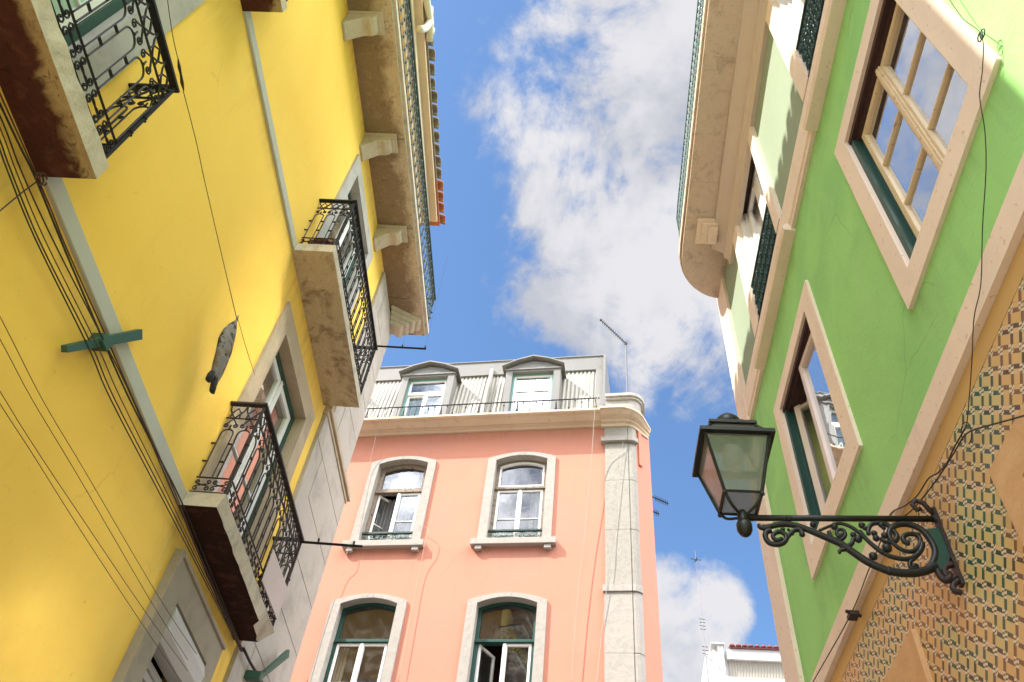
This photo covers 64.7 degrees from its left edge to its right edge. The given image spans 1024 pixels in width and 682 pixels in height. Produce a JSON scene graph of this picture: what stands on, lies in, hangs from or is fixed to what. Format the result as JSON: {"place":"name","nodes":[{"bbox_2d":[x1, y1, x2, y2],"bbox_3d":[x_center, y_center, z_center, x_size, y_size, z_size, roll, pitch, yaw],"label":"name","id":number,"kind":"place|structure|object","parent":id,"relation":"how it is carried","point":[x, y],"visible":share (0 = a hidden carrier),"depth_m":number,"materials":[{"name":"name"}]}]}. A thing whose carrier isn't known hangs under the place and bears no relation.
{"place":"outdoors","nodes":[
{"label":"outdoors","id":0,"kind":"place"},
{"bbox_2d":[0,0,445,681],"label":"yellow building","id":1,"kind":"structure","parent":0,"point":[316,120],"depth_m":6.50,"materials":[{"name":"paint"}]},
{"bbox_2d":[0,404,181,681],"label":"thin wire","id":2,"kind":"object","parent":1,"relation":"attached to","point":[83,534],"visible":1,"depth_m":4.93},
{"bbox_2d":[0,339,187,659],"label":"thin wire","id":3,"kind":"object","parent":1,"relation":"attached to","point":[85,488],"visible":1,"depth_m":4.92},
{"bbox_2d":[0,391,187,670],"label":"thin wire","id":4,"kind":"object","parent":1,"relation":"attached to","point":[83,520],"visible":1,"depth_m":4.90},
{"bbox_2d":[0,317,195,652],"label":"thin wire","id":5,"kind":"object","parent":1,"relation":"attached to","point":[88,477],"visible":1,"depth_m":4.94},
{"bbox_2d":[61,329,141,352],"bbox_3d":[-2.603,0.001,5.162,0.112,0.733,0.511,8,-50,0],"label":"wall tie","id":6,"kind":"object","parent":1,"relation":"attached to","point":[107,343],"depth_m":5.10,"materials":[{"name":"green paint"}]},
{"bbox_2d":[0,139,237,642],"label":"wall cable","id":7,"kind":"object","parent":1,"relation":"attached to","point":[102,370],"depth_m":5.09,"materials":[{"name":"black rubber"}]},
{"bbox_2d":[0,102,241,645],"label":"wall cable","id":8,"kind":"object","parent":1,"relation":"attached to","point":[47,207],"depth_m":4.96,"materials":[{"name":"black rubber"}]},
{"bbox_2d":[0,148,241,651],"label":"wall cable","id":9,"kind":"object","parent":1,"relation":"attached to","point":[10,178],"depth_m":5.05,"materials":[{"name":"black rubber"}]},
{"bbox_2d":[0,93,241,646],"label":"wall cable","id":10,"kind":"object","parent":1,"relation":"attached to","point":[11,119],"depth_m":4.91,"materials":[{"name":"black rubber"}]},
{"bbox_2d":[35,172,47,185],"bbox_3d":[-2.571,-0.886,4.422,0.030,0.070,0.080,3,-50,4],"label":"wire tie","id":11,"kind":"object","parent":10,"relation":"attached to","point":[40,175],"visible":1,"depth_m":4.41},
{"bbox_2d":[0,180,38,211],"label":"thin wire","id":12,"kind":"object","parent":11,"relation":"attached to","point":[7,204],"visible":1,"depth_m":4.16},
{"bbox_2d":[0,127,241,650],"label":"wall cable","id":13,"kind":"object","parent":1,"relation":"attached to","point":[105,363],"depth_m":5.05,"materials":[{"name":"black rubber"}]},
{"bbox_2d":[0,114,242,651],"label":"wall cable","id":14,"kind":"object","parent":1,"relation":"attached to","point":[110,354],"depth_m":5.02,"materials":[{"name":"black rubber"}]},
{"bbox_2d":[52,0,204,96],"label":"door","id":15,"kind":"structure","parent":1,"relation":"in","point":[109,13],"depth_m":5.17,"materials":[{"name":"grey wood"}]},
{"bbox_2d":[111,548,225,681],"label":"window","id":16,"kind":"structure","parent":1,"relation":"in","point":[179,589],"depth_m":6.42,"materials":[{"name":"grey stone"}]},
{"bbox_2d":[167,0,177,58],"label":"hanging wire","id":17,"kind":"object","parent":1,"relation":"attached to","point":[171,29],"visible":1,"depth_m":5.49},
{"bbox_2d":[177,58,183,90],"bbox_3d":[-2.315,-1.861,5.654,0.025,0.052,0.217,3,-50,4],"label":"turnbuckle","id":18,"kind":"object","parent":1,"relation":"attached to","point":[180,73],"visible":1,"depth_m":5.65,"materials":[{"name":"brown metal"}]},
{"bbox_2d":[183,91,236,317],"bbox_3d":[-2.323,-0.978,6.272,0.006,0.137,1.939,3,-50,4],"label":"hanging wire","id":19,"kind":"object","parent":1,"relation":"attached to","point":[209,201],"visible":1,"depth_m":6.19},
{"bbox_2d":[205,315,238,393],"bbox_3d":[-2.344,0.084,6.599,0.094,0.739,0.292,8,-50,0],"label":"paper fish","id":20,"kind":"object","parent":19,"relation":"hanging from","point":[225,344],"visible":1,"depth_m":6.50},
{"bbox_2d":[242,647,262,681],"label":"conduit","id":21,"kind":"object","parent":1,"relation":"attached to","point":[248,658],"visible":0.81,"depth_m":7.81,"materials":[{"name":"brown metal"}]},
{"bbox_2d":[193,301,314,570],"bbox_3d":[-2.623,1.095,8.154,0.284,2.690,1.740,3,-50,4],"label":"door","id":22,"kind":"structure","parent":1,"relation":"in","point":[279,380],"depth_m":8.50,"materials":[{"name":"beige stone"}]},
{"bbox_2d":[243,650,289,681],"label":"wall tie","id":23,"kind":"object","parent":1,"relation":"attached to","point":[253,676],"depth_m":8.10,"materials":[{"name":"green paint"}]},
{"bbox_2d":[262,549,286,619],"bbox_3d":[-2.256,2.323,7.703,0.010,0.362,0.695,3,-50,4],"label":"blank board","id":24,"kind":"object","parent":1,"relation":"attached to","point":[274,584],"visible":1,"depth_m":7.68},
{"bbox_2d":[300,538,362,547],"bbox_3d":[-1.895,2.120,8.508,0.664,0.072,0.034,3,-50,4],"label":"clothesline arm","id":25,"kind":"object","parent":1,"relation":"attached to","point":[332,544],"visible":1,"depth_m":8.48},
{"bbox_2d":[315,154,372,316],"bbox_3d":[-2.348,-1.046,10.559,0.294,2.730,1.680,3,-50,4],"label":"door","id":26,"kind":"structure","parent":1,"relation":"in","point":[352,187],"depth_m":11.18,"materials":[{"name":"grey stone"}]},
{"bbox_2d":[377,253,442,349],"bbox_3d":[-1.417,-0.655,12.047,0.676,2.368,0.036,3,-50,4],"label":"clothesline arm","id":27,"kind":"object","parent":1,"relation":"attached to","point":[402,347],"visible":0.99,"depth_m":11.15},
{"bbox_2d":[311,239,331,244],"bbox_3d":[-2.126,-0.959,8.958,0.309,0.200,0.309,8,-50,0],"label":"flower pot","id":28,"kind":"object","parent":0,"point":[318,240],"visible":0.14,"depth_m":8.92,"materials":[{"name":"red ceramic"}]},
{"bbox_2d":[381,0,778,681],"label":"sky","id":29,"kind":"structure","parent":0,"point":[561,130],"materials":[{"name":"blue"}]},
{"bbox_2d":[701,642,784,681],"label":"white house","id":30,"kind":"structure","parent":0,"point":[745,663],"depth_m":30.89,"materials":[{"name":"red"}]},
{"bbox_2d":[691,553,725,681],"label":"radio mast","id":31,"kind":"object","parent":30,"relation":"attached to","point":[702,622],"visible":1,"depth_m":31.65,"materials":[{"name":"metal"}]},
{"bbox_2d":[676,0,1023,681],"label":"green building","id":32,"kind":"structure","parent":0,"point":[829,214],"depth_m":5.33,"materials":[{"name":"paint"}]},
{"bbox_2d":[733,126,795,369],"bbox_3d":[2.789,-1.250,8.949,0.360,2.820,1.700,2,-50,5],"label":"window","id":33,"kind":"structure","parent":32,"relation":"in","point":[754,240],"depth_m":8.60,"materials":[{"name":"beige paint"}]},
{"bbox_2d":[766,0,846,130],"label":"window","id":34,"kind":"structure","parent":32,"relation":"in","point":[794,25],"depth_m":6.95,"materials":[{"name":"beige paint"}]},
{"bbox_2d":[773,280,862,579],"bbox_3d":[2.682,0.695,6.629,0.494,1.910,1.560,2,-50,5],"label":"window","id":35,"kind":"structure","parent":32,"relation":"in","point":[810,378],"depth_m":6.70,"materials":[{"name":"beige paint"}]},
{"bbox_2d":[692,413,964,595],"bbox_3d":[1.642,0.838,4.394,1.216,1.157,0.412,2,-50,5],"label":"street lamp","id":36,"kind":"object","parent":32,"relation":"attached to","point":[731,458],"visible":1,"depth_m":4.27,"materials":[{"name":"metal"}]},
{"bbox_2d":[845,609,861,620],"bbox_3d":[2.227,1.790,5.284,0.107,0.036,0.081,2,-50,5],"label":"wall hook","id":37,"kind":"object","parent":32,"relation":"attached to","point":[853,615],"depth_m":5.27,"materials":[{"name":"brown metal"}]},
{"bbox_2d":[812,427,964,681],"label":"wall wire","id":38,"kind":"object","parent":32,"relation":"attached to","point":[941,469],"depth_m":4.73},
{"bbox_2d":[883,628,932,681],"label":"window","id":39,"kind":"structure","parent":32,"relation":"in","point":[910,663],"depth_m":4.47,"materials":[{"name":"stone"}]},
{"bbox_2d":[834,0,1001,308],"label":"window","id":40,"kind":"structure","parent":32,"relation":"in","point":[912,115],"depth_m":4.88,"materials":[{"name":"beige paint"}]},
{"bbox_2d":[903,415,1023,515],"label":"wall wire","id":41,"kind":"object","parent":32,"relation":"attached to","point":[937,478],"depth_m":3.94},
{"bbox_2d":[961,422,971,443],"bbox_3d":[2.171,0.440,3.864,0.006,0.116,0.106,2,-50,5],"label":"wire loop","id":42,"kind":"object","parent":41,"relation":"hanging from","point":[970,429],"visible":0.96,"depth_m":3.84,"materials":[{"name":"black rubber"}]},
{"bbox_2d":[949,0,986,429],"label":"wall wire","id":43,"kind":"object","parent":32,"relation":"attached to","point":[983,208],"depth_m":3.77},
{"bbox_2d":[977,28,984,42],"bbox_3d":[2.204,-1.435,3.799,0.019,0.063,0.061,2,-50,5],"label":"wire coil","id":44,"kind":"object","parent":43,"relation":"attached to","point":[980,36],"visible":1,"depth_m":3.79,"materials":[{"name":"green metal"}]},
{"bbox_2d":[988,403,1023,545],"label":"door","id":45,"kind":"structure","parent":32,"relation":"in","point":[1006,471],"depth_m":3.46,"materials":[{"name":"stone"}]},
{"label":"ground","id":46,"kind":"structure","parent":0,"visible":0},
{"bbox_2d":[290,354,662,681],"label":"pink building","id":47,"kind":"structure","parent":46,"relation":"on","point":[480,470],"depth_m":16.91,"materials":[{"name":"paint"}]},
{"bbox_2d":[307,414,379,681],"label":"rope","id":48,"kind":"object","parent":47,"relation":"hanging from","point":[345,557],"visible":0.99,"depth_m":16.75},
{"bbox_2d":[309,593,407,681],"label":"window","id":49,"kind":"structure","parent":47,"relation":"in","point":[330,643],"depth_m":15.48,"materials":[{"name":"stone"}]},
{"bbox_2d":[342,456,436,553],"bbox_3d":[-2.564,3.754,18.064,1.770,2.670,0.711,-3,-51,9],"label":"window","id":50,"kind":"structure","parent":47,"relation":"in","point":[412,511],"depth_m":18.09,"materials":[{"name":"stone"}]},
{"bbox_2d":[398,526,427,681],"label":"rope","id":51,"kind":"object","parent":47,"relation":"hanging from","point":[412,603],"visible":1,"depth_m":15.75,"materials":[{"name":"pink"}]},
{"bbox_2d":[456,592,547,681],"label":"window","id":52,"kind":"structure","parent":47,"relation":"in","point":[472,645],"depth_m":15.07,"materials":[{"name":"stone"}]},
{"bbox_2d":[470,452,556,550],"bbox_3d":[0.161,3.571,17.602,1.770,2.670,0.655,-3,-51,9],"label":"window","id":53,"kind":"structure","parent":47,"relation":"in","point":[539,530],"depth_m":17.54,"materials":[{"name":"stone"}]},
{"bbox_2d":[571,394,598,681],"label":"rope","id":54,"kind":"object","parent":47,"relation":"hanging from","point":[583,543],"visible":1,"depth_m":16.11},
{"bbox_2d":[597,444,622,677],"bbox_3d":[1.967,4.110,16.039,0.574,5.696,0.057,-6,-51,11],"label":"rope","id":55,"kind":"object","parent":47,"relation":"attached to","point":[608,564],"visible":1,"depth_m":15.62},
{"bbox_2d":[600,319,627,391],"bbox_3d":[2.551,0.351,20.208,0.094,2.523,1.410,-24,-57,24],"label":"television antenna","id":56,"kind":"object","parent":47,"relation":"on","point":[625,343],"visible":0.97,"depth_m":20.81,"materials":[{"name":"metal"}]},
{"bbox_2d":[652,495,668,505],"bbox_3d":[3.424,3.708,18.912,0.459,0.305,0.200,-3,-51,9],"label":"comb antenna","id":57,"kind":"object","parent":47,"relation":"attached to","point":[665,502],"visible":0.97,"depth_m":18.87,"materials":[{"name":"black metal"}]}
]}

